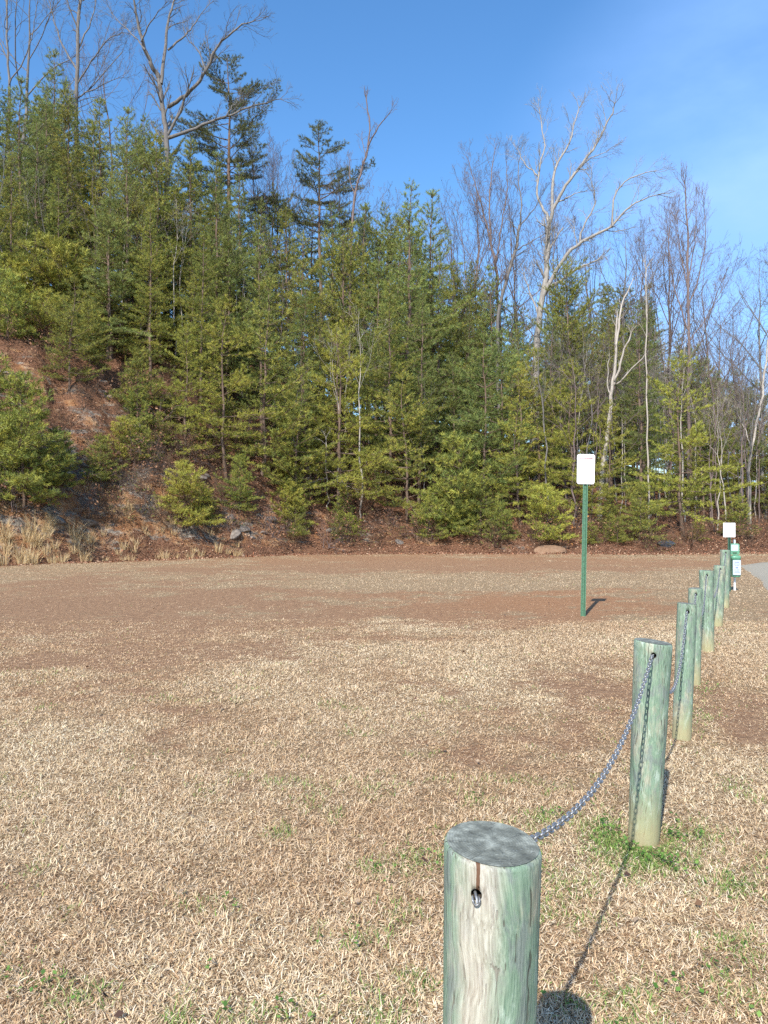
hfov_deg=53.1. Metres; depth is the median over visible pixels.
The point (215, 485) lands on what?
brush
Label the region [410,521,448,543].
brush
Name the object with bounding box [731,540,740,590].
waste station
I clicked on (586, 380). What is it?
slim tree
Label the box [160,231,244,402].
pine tree
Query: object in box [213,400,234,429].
pine bush
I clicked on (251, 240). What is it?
pine tree
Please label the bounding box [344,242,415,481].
pine tree
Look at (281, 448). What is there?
pine tree
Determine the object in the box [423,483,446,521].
pine bush
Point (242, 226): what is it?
pine tree
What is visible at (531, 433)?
slim tree
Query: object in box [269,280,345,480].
pine tree
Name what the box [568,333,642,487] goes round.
slim tree
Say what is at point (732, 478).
pine tree
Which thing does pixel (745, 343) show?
bare tree
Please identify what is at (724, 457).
pine tree
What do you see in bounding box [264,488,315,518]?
brush
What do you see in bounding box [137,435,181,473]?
brush
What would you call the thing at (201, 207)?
pine tree
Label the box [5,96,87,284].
pine tree
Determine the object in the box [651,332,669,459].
pine tree
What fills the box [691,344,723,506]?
slim tree
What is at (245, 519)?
brush
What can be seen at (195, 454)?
brush
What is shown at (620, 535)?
pine bush
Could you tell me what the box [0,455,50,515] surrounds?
brush
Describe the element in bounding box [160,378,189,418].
pine bush
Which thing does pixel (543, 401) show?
slim tree
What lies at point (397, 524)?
brush
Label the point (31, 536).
dry grass tuft
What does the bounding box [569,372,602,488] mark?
slim tree
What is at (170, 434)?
brush
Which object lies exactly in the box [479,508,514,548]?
brush
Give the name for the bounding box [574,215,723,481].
bare tree
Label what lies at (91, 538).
dry grass tuft
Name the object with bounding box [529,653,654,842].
chain
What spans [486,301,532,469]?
pine tree
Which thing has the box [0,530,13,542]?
dry grass tuft
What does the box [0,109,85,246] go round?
slim tree
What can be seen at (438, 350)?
pine tree
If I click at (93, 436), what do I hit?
brush
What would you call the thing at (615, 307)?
pine tree
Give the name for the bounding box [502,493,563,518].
brush
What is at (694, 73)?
sky
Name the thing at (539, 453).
pine tree
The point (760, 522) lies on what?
brush
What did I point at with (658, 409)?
slim tree
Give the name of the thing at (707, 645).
wooden post
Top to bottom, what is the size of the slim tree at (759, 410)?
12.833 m
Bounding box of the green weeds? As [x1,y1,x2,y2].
[4,681,767,1023]
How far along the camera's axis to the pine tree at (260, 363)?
44.57 m
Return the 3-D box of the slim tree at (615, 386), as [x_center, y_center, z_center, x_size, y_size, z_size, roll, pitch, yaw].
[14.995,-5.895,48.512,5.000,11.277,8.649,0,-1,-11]
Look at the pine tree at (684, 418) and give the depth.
58.74 m
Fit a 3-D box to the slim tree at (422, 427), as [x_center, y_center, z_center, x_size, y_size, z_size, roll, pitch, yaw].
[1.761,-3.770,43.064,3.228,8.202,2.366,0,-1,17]
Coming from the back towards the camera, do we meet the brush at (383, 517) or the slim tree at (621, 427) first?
the slim tree at (621, 427)
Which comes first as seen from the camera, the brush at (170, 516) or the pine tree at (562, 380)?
the brush at (170, 516)
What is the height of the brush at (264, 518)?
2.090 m
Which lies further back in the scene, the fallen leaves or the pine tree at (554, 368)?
the pine tree at (554, 368)
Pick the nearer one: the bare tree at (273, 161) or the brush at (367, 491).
the brush at (367, 491)
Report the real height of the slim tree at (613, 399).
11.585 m
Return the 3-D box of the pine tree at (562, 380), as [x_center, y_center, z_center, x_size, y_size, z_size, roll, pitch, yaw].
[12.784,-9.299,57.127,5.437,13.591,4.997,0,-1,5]
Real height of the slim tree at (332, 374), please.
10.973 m
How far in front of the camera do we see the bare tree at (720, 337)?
54.16 m
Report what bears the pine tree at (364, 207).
on the hillside
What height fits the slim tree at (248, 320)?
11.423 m
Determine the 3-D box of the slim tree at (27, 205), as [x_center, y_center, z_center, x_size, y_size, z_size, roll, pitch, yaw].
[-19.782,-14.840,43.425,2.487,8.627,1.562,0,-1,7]
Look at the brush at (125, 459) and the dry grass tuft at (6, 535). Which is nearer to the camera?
the dry grass tuft at (6, 535)
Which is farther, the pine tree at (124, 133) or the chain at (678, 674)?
the pine tree at (124, 133)
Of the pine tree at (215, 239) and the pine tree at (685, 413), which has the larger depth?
the pine tree at (685, 413)
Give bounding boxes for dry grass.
[0,549,767,620]
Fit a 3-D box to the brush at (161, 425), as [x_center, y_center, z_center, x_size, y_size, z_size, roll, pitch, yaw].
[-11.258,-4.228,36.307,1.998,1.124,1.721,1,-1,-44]
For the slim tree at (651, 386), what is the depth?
49.66 m
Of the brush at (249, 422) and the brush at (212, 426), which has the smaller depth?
the brush at (212, 426)
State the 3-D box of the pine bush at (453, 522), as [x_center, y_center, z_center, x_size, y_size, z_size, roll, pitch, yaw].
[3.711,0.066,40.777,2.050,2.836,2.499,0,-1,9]
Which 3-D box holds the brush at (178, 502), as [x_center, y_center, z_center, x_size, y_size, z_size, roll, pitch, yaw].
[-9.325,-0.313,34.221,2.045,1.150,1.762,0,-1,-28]
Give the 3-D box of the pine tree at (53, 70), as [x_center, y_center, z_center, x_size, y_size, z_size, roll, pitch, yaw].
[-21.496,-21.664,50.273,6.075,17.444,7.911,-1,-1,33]
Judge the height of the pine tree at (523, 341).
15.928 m
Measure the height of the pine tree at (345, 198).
22.954 m
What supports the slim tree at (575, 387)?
on the hillside
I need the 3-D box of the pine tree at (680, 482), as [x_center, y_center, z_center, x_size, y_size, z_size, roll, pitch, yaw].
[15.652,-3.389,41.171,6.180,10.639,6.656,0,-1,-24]
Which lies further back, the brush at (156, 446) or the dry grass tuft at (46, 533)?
the brush at (156, 446)
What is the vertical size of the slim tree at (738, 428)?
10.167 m
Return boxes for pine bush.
[0,264,40,339]
[0,351,49,463]
[0,369,74,507]
[11,287,78,348]
[24,426,86,493]
[56,299,113,366]
[79,432,127,484]
[104,415,150,458]
[114,415,163,463]
[119,382,162,424]
[147,410,174,444]
[151,459,225,527]
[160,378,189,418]
[192,483,224,517]
[193,398,214,418]
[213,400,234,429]
[213,453,264,512]
[269,481,317,526]
[274,460,304,491]
[275,453,299,479]
[277,465,314,509]
[280,497,313,536]
[326,490,363,522]
[327,510,351,540]
[339,512,362,535]
[409,503,424,526]
[410,496,457,539]
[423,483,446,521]
[441,488,470,532]
[450,475,512,538]
[483,500,522,541]
[519,482,579,541]
[580,520,603,543]
[587,493,625,532]
[598,513,620,537]
[605,516,632,542]
[620,483,667,540]
[687,519,707,540]
[716,493,761,536]
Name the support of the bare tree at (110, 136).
on the hillside
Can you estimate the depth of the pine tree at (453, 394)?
44.66 m
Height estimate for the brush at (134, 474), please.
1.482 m
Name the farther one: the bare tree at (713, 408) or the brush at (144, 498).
the bare tree at (713, 408)
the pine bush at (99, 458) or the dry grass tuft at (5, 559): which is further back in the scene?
the pine bush at (99, 458)
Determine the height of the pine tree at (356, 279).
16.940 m
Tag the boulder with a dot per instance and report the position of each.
(669, 545)
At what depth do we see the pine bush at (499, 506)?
39.32 m
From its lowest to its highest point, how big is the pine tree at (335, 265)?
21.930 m
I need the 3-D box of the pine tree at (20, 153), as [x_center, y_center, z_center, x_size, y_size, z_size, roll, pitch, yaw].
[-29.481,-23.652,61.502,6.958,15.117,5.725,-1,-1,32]
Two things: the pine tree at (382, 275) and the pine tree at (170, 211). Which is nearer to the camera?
the pine tree at (170, 211)
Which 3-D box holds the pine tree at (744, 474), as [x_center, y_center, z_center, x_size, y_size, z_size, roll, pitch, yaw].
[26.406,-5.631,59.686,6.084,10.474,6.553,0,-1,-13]
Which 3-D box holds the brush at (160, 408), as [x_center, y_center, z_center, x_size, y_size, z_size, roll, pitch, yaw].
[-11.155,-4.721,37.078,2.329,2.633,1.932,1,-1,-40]
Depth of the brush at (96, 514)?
31.46 m
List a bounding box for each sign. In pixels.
[577,454,594,615]
[723,523,734,591]
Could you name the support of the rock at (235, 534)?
on the hillside
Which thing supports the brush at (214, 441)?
on the hillside
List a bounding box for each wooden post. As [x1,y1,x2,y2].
[443,821,541,1023]
[628,638,672,846]
[672,602,696,740]
[688,587,702,684]
[699,570,713,652]
[713,565,725,626]
[720,550,729,607]
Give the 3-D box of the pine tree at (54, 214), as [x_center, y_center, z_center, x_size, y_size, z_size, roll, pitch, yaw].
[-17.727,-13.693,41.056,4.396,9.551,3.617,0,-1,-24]
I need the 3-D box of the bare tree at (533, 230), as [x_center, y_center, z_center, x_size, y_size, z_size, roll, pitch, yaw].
[9.713,-15.147,60.587,10.318,23.238,10.595,0,-1,-26]
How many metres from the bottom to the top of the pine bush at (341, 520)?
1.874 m
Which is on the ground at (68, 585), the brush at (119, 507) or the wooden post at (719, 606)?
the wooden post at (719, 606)
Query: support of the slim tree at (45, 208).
on the hillside
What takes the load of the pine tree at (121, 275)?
on the hillside
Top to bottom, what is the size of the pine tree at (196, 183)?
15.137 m
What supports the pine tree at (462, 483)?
on the hillside
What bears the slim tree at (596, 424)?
on the hillside
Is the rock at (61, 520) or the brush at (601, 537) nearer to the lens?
the rock at (61, 520)
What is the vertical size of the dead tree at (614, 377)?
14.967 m
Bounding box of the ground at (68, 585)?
[0,553,767,1023]
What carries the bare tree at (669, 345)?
on the hillside
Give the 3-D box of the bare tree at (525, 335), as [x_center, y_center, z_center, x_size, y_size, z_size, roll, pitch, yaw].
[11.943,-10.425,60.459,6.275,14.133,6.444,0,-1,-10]
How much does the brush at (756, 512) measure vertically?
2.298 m
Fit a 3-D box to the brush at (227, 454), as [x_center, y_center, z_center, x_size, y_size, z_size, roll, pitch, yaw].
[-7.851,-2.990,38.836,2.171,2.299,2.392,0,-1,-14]
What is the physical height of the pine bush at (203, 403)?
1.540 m
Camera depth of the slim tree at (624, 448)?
46.05 m
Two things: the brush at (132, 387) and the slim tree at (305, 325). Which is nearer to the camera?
the brush at (132, 387)
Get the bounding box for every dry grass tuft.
[0,518,12,532]
[0,525,19,541]
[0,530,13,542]
[0,549,12,565]
[8,539,26,559]
[15,509,40,535]
[16,549,30,564]
[20,542,35,561]
[21,531,32,541]
[23,530,43,542]
[23,551,41,564]
[26,537,36,547]
[27,544,44,563]
[29,528,48,545]
[35,520,51,531]
[37,539,51,554]
[40,526,54,537]
[42,520,56,532]
[46,554,58,563]
[48,537,61,548]
[67,518,86,537]
[68,524,85,540]
[71,538,89,550]
[74,543,91,558]
[81,529,93,544]
[83,532,96,543]
[118,540,128,549]
[158,544,170,558]
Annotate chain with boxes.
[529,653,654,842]
[670,611,687,693]
[694,575,706,615]
[706,569,720,597]
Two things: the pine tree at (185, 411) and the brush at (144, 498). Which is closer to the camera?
the brush at (144, 498)
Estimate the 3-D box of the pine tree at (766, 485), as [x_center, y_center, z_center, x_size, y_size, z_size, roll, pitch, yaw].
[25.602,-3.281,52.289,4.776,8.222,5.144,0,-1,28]
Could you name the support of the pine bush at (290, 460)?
on the hillside
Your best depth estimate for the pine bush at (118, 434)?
34.54 m
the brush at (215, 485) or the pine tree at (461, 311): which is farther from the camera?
the pine tree at (461, 311)
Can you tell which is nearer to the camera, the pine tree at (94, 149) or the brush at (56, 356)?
the brush at (56, 356)
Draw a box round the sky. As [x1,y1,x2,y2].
[0,0,767,481]
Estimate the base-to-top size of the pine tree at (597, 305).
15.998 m
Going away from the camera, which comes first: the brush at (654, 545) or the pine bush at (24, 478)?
the pine bush at (24, 478)
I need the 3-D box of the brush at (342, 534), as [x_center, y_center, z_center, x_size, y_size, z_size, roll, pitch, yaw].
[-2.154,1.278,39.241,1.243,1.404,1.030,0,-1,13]
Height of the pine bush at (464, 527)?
3.914 m
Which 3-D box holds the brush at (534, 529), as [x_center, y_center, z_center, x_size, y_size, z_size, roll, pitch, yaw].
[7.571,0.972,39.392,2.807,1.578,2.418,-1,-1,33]
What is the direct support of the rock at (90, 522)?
on the hillside
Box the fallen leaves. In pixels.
[0,585,763,1016]
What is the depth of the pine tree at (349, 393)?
44.28 m
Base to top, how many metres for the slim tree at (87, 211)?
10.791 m
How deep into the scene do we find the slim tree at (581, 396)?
46.43 m
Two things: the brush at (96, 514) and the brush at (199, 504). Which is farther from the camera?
the brush at (199, 504)
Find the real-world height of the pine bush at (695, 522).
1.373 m
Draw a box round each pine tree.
[0,46,88,290]
[0,76,76,295]
[0,78,33,257]
[0,86,38,265]
[0,152,45,306]
[0,182,30,285]
[0,250,49,323]
[1,125,41,278]
[3,115,73,292]
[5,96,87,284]
[8,82,86,268]
[10,93,60,283]
[10,93,85,160]
[14,84,106,305]
[15,168,94,322]
[17,75,94,268]
[18,229,111,337]
[38,274,115,391]
[43,140,102,305]
[43,196,152,358]
[57,96,142,315]
[61,105,176,337]
[66,116,123,293]
[68,180,146,316]
[71,118,119,260]
[77,182,145,359]
[79,181,177,343]
[102,133,193,357]
[105,126,141,303]
[105,346,168,405]
[106,247,182,366]
[109,125,155,301]
[110,159,131,296]
[114,113,184,335]
[116,122,159,271]
[116,201,197,377]
[122,121,199,314]
[137,152,202,353]
[143,137,246,367]
[144,207,257,374]
[144,319,221,448]
[147,150,261,391]
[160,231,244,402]
[162,274,234,399]
[163,145,221,318]
[169,41,287,283]
[169,160,195,316]
[175,166,214,301]
[176,293,297,483]
[180,225,298,407]
[192,168,240,331]
[195,171,238,362]
[206,198,253,379]
[208,162,283,390]
[209,276,323,476]
[226,230,298,442]
[231,197,298,413]
[232,187,281,340]
[234,203,251,291]
[241,230,345,461]
[246,183,309,364]
[246,206,333,436]
[258,366,349,504]
[259,323,399,518]
[267,119,375,422]
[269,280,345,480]
[273,241,306,370]
[278,198,357,400]
[291,201,365,442]
[293,241,338,354]
[296,148,418,429]
[298,320,399,490]
[299,220,366,399]
[302,430,358,509]
[306,221,399,457]
[318,208,355,410]
[325,201,390,446]
[327,202,404,426]
[330,212,380,402]
[337,201,423,410]
[341,277,449,500]
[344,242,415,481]
[357,371,454,521]
[364,178,461,490]
[365,252,432,468]
[367,224,404,408]
[369,219,429,421]
[370,187,489,470]
[373,224,452,458]
[380,220,429,423]
[381,290,457,502]
[399,233,450,420]
[401,257,480,482]
[407,234,471,454]
[409,428,499,525]
[424,348,515,495]
[435,261,475,412]
[435,326,538,509]
[438,301,497,468]
[439,268,487,420]
[440,260,510,461]
[447,327,557,482]
[449,274,493,420]
[462,283,501,375]
[463,264,524,456]
[464,293,510,448]
[465,361,555,508]
[479,321,545,471]
[481,292,507,423]
[485,346,582,505]
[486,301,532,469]
[486,396,566,526]
[500,303,541,428]
[510,308,549,425]
[517,310,576,467]
[523,289,579,448]
[525,317,587,492]
[527,254,616,487]
[528,302,589,466]
[533,360,639,520]
[541,288,594,434]
[544,285,588,451]
[544,303,606,487]
[564,281,653,463]
[566,306,598,447]
[567,398,652,519]
[574,285,648,480]
[576,308,596,451]
[580,300,653,486]
[581,310,607,453]
[592,284,661,462]
[595,287,665,476]
[596,290,635,438]
[598,302,672,513]
[618,283,685,485]
[625,309,675,445]
[626,310,685,457]
[628,350,764,536]
[630,294,673,465]
[633,344,739,502]
[645,365,743,498]
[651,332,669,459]
[659,329,701,472]
[665,344,704,468]
[670,409,751,521]
[676,343,719,486]
[682,382,765,497]
[696,379,751,490]
[709,383,747,478]
[710,385,767,493]
[715,369,764,484]
[722,377,767,518]
[725,412,767,516]
[727,385,753,462]
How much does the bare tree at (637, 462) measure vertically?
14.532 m
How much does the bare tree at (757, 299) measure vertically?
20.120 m
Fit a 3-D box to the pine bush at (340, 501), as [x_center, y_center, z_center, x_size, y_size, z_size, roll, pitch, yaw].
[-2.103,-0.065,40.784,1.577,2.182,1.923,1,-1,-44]
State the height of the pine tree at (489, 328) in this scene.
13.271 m
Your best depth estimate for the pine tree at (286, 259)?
50.51 m
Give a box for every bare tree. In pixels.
[0,0,47,205]
[0,0,143,233]
[31,0,145,236]
[31,14,169,206]
[90,0,303,341]
[195,115,314,365]
[234,128,334,385]
[234,150,342,382]
[312,181,433,407]
[393,200,515,412]
[405,243,484,431]
[418,148,545,460]
[441,173,591,419]
[450,222,558,454]
[458,137,519,452]
[478,172,601,457]
[496,132,558,473]
[502,72,679,481]
[502,293,580,392]
[523,216,656,448]
[562,209,682,477]
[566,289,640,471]
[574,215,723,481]
[580,287,694,498]
[617,319,718,509]
[621,191,766,483]
[650,236,767,503]
[652,160,732,515]
[659,274,763,508]
[659,318,761,522]
[678,338,755,509]
[682,303,766,494]
[684,392,741,519]
[691,248,767,518]
[708,373,767,501]
[721,341,767,464]
[722,243,767,343]
[728,332,767,403]
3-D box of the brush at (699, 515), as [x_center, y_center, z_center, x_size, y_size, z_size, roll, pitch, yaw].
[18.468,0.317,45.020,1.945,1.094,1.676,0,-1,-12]
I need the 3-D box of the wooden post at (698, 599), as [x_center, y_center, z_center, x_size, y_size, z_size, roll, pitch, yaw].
[2.924,1.227,7.231,0.124,1.026,0.124,1,-1,0]
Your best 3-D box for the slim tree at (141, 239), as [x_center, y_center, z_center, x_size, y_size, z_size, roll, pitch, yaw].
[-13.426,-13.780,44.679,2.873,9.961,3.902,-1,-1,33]
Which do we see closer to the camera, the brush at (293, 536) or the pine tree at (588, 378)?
the brush at (293, 536)
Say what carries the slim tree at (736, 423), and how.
on the hillside
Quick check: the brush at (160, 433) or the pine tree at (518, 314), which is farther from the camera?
the pine tree at (518, 314)
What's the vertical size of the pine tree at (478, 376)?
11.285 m
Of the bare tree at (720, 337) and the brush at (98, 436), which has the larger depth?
the bare tree at (720, 337)
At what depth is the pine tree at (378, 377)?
43.28 m
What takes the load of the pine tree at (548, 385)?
on the hillside
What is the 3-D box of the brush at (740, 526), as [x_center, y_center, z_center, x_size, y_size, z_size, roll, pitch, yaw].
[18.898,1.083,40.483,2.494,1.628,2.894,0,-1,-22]
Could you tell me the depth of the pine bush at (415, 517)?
41.28 m
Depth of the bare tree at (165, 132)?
49.96 m
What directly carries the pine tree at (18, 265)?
on the hillside
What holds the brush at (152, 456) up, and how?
on the hillside
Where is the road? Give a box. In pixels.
[741,562,767,589]
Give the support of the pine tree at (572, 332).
on the hillside
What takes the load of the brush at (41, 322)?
on the hillside
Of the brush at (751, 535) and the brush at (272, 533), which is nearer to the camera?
the brush at (272, 533)
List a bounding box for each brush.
[0,318,19,339]
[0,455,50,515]
[0,470,12,505]
[1,302,56,334]
[7,302,65,334]
[9,399,63,419]
[19,336,85,373]
[20,326,67,350]
[27,332,76,365]
[44,404,83,430]
[50,469,101,517]
[55,407,79,423]
[57,371,107,410]
[71,487,127,530]
[74,451,109,479]
[76,428,113,444]
[81,425,111,451]
[88,488,116,506]
[90,484,122,498]
[90,484,139,523]
[94,520,120,548]
[95,374,166,406]
[97,440,141,465]
[97,490,143,512]
[98,440,135,473]
[101,470,128,490]
[103,413,146,459]
[103,461,158,492]
[103,471,140,499]
[106,401,134,428]
[107,403,129,427]
[109,391,126,413]
[112,453,161,491]
[122,441,157,466]
[127,437,166,475]
[130,479,157,502]
[131,408,172,432]
[134,482,191,526]
[135,392,179,430]
[136,419,180,449]
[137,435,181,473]
[138,429,173,445]
[138,452,189,492]
[138,508,165,521]
[142,499,187,530]
[144,435,164,458]
[146,371,165,398]
[154,359,178,387]
[155,421,182,450]
[156,414,199,459]
[160,491,195,516]
[163,423,199,458]
[168,382,209,401]
[171,427,187,453]
[173,463,234,503]
[175,385,198,400]
[179,423,224,465]
[181,432,217,467]
[182,493,218,515]
[189,403,220,443]
[191,463,231,500]
[193,461,228,483]
[194,418,228,438]
[198,435,220,450]
[208,437,249,470]
[209,506,242,531]
[212,470,242,508]
[228,478,261,507]
[228,504,259,529]
[236,403,271,430]
[238,404,268,432]
[245,419,271,444]
[248,502,276,534]
[260,507,296,541]
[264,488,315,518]
[277,504,309,539]
[282,524,305,545]
[294,463,330,496]
[299,477,332,498]
[307,511,356,533]
[314,517,352,553]
[318,468,344,496]
[328,506,378,548]
[331,526,352,542]
[333,511,383,541]
[340,488,359,513]
[341,495,388,523]
[347,483,388,507]
[348,487,373,504]
[351,478,395,499]
[364,524,400,545]
[370,510,397,528]
[377,502,400,535]
[379,483,408,501]
[383,511,409,538]
[386,515,445,539]
[397,509,434,538]
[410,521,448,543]
[468,523,515,547]
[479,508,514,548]
[484,522,505,546]
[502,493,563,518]
[511,516,560,545]
[516,506,539,537]
[523,525,548,546]
[531,516,590,545]
[540,502,574,530]
[558,498,593,528]
[563,493,596,528]
[571,515,603,531]
[576,517,623,542]
[589,527,608,544]
[593,502,643,527]
[626,531,667,549]
[635,519,657,544]
[643,522,672,552]
[657,519,721,546]
[658,532,682,547]
[661,492,678,512]
[664,523,699,541]
[674,518,709,541]
[680,520,714,543]
[683,508,717,525]
[697,510,725,532]
[708,520,740,536]
[716,516,763,539]
[719,517,767,546]
[732,528,760,542]
[737,519,767,540]
[745,497,766,523]
[751,503,766,533]
[753,518,767,532]
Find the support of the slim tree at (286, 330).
on the hillside
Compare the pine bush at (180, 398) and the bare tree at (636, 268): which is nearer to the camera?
the pine bush at (180, 398)
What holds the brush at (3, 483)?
on the hillside
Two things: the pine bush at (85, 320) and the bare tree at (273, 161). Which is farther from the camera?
the bare tree at (273, 161)
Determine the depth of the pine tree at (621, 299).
58.45 m
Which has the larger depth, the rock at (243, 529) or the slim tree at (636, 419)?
the slim tree at (636, 419)
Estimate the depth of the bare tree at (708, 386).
50.12 m
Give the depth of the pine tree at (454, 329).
64.18 m
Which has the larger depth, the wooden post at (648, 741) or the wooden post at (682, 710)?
the wooden post at (682, 710)
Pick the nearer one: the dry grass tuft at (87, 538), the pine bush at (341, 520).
the dry grass tuft at (87, 538)
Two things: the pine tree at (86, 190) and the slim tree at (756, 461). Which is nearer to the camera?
the pine tree at (86, 190)
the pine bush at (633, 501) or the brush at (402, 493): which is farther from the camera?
the brush at (402, 493)
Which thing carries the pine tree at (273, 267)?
on the hillside
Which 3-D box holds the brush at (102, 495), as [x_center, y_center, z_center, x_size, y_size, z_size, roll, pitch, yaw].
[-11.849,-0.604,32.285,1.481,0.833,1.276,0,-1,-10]
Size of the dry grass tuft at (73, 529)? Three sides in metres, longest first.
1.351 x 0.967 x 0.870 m
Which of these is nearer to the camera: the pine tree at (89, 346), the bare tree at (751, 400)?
the pine tree at (89, 346)
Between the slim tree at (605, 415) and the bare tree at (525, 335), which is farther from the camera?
the bare tree at (525, 335)
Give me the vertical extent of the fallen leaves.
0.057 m
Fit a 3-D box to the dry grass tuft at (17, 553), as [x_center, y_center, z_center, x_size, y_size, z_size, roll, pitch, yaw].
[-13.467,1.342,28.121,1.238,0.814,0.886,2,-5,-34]
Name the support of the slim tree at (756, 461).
on the hillside
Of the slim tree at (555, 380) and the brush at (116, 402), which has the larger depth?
the slim tree at (555, 380)
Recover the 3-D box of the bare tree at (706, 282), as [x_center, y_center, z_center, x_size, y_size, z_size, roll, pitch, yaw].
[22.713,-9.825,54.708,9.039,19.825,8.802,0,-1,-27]
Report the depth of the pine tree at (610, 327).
53.04 m
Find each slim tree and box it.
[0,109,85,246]
[0,141,36,282]
[13,175,48,283]
[14,162,88,329]
[43,162,135,337]
[81,140,174,244]
[95,178,144,328]
[115,188,171,338]
[116,159,233,346]
[160,193,197,366]
[160,206,198,367]
[214,238,324,428]
[215,223,269,410]
[232,242,263,420]
[241,272,351,393]
[261,348,328,476]
[262,275,307,429]
[291,325,341,467]
[310,321,354,484]
[325,329,364,468]
[340,303,393,517]
[347,306,385,469]
[362,356,399,488]
[390,374,442,501]
[439,316,481,410]
[490,298,603,480]
[501,302,571,513]
[501,334,634,500]
[510,327,611,524]
[525,368,551,500]
[533,365,655,518]
[537,322,594,485]
[540,341,595,497]
[547,315,640,514]
[551,363,614,445]
[551,376,632,490]
[553,342,600,496]
[566,371,676,494]
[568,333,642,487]
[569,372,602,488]
[578,333,662,496]
[578,363,634,480]
[586,330,633,499]
[586,332,626,482]
[592,366,625,483]
[607,389,644,513]
[613,377,657,504]
[615,390,643,508]
[616,342,703,520]
[620,348,694,516]
[625,357,669,499]
[634,251,654,518]
[634,347,675,495]
[636,348,681,496]
[642,315,706,521]
[642,320,680,495]
[643,359,666,485]
[643,387,675,516]
[648,358,759,520]
[649,377,766,530]
[654,344,767,537]
[666,342,728,514]
[668,345,712,514]
[669,369,705,505]
[685,376,767,484]
[686,334,746,514]
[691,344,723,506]
[701,373,730,528]
[707,394,767,522]
[708,354,747,509]
[708,369,767,510]
[712,338,767,509]
[716,363,757,504]
[720,370,767,521]
[723,334,767,517]
[731,329,767,535]
[738,359,767,484]
[746,384,767,518]
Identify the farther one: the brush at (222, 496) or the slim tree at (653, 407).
the slim tree at (653, 407)
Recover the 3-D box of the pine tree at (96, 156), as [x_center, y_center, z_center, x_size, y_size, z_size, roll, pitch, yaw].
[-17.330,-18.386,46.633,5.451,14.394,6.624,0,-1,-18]
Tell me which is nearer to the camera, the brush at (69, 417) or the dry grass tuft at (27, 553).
the dry grass tuft at (27, 553)
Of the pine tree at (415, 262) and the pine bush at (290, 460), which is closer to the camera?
the pine bush at (290, 460)
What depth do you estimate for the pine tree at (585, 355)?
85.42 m
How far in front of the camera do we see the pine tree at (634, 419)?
57.28 m
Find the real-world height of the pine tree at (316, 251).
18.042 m
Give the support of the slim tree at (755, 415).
on the hillside
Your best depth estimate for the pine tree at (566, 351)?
50.83 m
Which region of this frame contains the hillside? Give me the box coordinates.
[0,292,767,565]
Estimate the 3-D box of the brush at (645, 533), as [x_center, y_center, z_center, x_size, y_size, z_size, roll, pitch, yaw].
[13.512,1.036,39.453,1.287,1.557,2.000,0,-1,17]
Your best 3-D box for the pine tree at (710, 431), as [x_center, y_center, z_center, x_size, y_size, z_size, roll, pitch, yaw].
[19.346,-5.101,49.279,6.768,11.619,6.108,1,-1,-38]
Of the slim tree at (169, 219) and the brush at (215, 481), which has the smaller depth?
the brush at (215, 481)
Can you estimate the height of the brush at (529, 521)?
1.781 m
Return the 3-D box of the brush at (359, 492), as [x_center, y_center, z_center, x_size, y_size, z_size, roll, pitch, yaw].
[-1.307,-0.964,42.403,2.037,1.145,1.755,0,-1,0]
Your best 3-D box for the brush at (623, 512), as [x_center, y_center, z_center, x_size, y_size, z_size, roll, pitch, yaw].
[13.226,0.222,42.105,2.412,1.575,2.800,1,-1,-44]
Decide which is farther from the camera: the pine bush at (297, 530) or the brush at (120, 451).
the pine bush at (297, 530)
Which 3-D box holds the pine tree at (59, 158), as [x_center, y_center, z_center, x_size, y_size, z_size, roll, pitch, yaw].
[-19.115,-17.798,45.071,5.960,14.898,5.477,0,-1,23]
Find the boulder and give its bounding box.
[657,540,675,546]
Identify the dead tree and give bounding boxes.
[347,85,396,466]
[597,271,647,515]
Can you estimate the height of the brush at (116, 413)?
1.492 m
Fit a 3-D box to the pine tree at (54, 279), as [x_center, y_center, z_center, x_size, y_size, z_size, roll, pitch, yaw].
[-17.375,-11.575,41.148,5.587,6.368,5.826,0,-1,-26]
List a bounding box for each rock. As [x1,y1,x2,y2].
[54,516,65,524]
[80,461,88,467]
[82,519,98,526]
[193,475,206,481]
[230,529,240,539]
[239,526,249,531]
[395,539,403,543]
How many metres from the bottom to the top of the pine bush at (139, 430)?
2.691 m
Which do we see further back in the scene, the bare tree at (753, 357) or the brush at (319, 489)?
the bare tree at (753, 357)
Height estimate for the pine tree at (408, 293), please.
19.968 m
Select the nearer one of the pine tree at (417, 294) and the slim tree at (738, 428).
the slim tree at (738, 428)
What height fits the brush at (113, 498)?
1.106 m
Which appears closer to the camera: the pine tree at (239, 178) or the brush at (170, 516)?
the brush at (170, 516)
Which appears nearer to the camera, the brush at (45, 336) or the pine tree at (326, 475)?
the brush at (45, 336)
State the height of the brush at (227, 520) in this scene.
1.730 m
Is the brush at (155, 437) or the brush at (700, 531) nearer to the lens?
the brush at (155, 437)
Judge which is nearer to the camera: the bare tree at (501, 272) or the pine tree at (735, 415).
the bare tree at (501, 272)
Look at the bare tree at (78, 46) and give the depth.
52.38 m
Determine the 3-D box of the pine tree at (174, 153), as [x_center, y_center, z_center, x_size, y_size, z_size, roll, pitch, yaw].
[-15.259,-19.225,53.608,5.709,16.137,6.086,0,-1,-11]
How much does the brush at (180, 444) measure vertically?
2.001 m
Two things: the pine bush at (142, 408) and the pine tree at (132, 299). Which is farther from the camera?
the pine tree at (132, 299)
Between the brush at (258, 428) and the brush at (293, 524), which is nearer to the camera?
the brush at (293, 524)

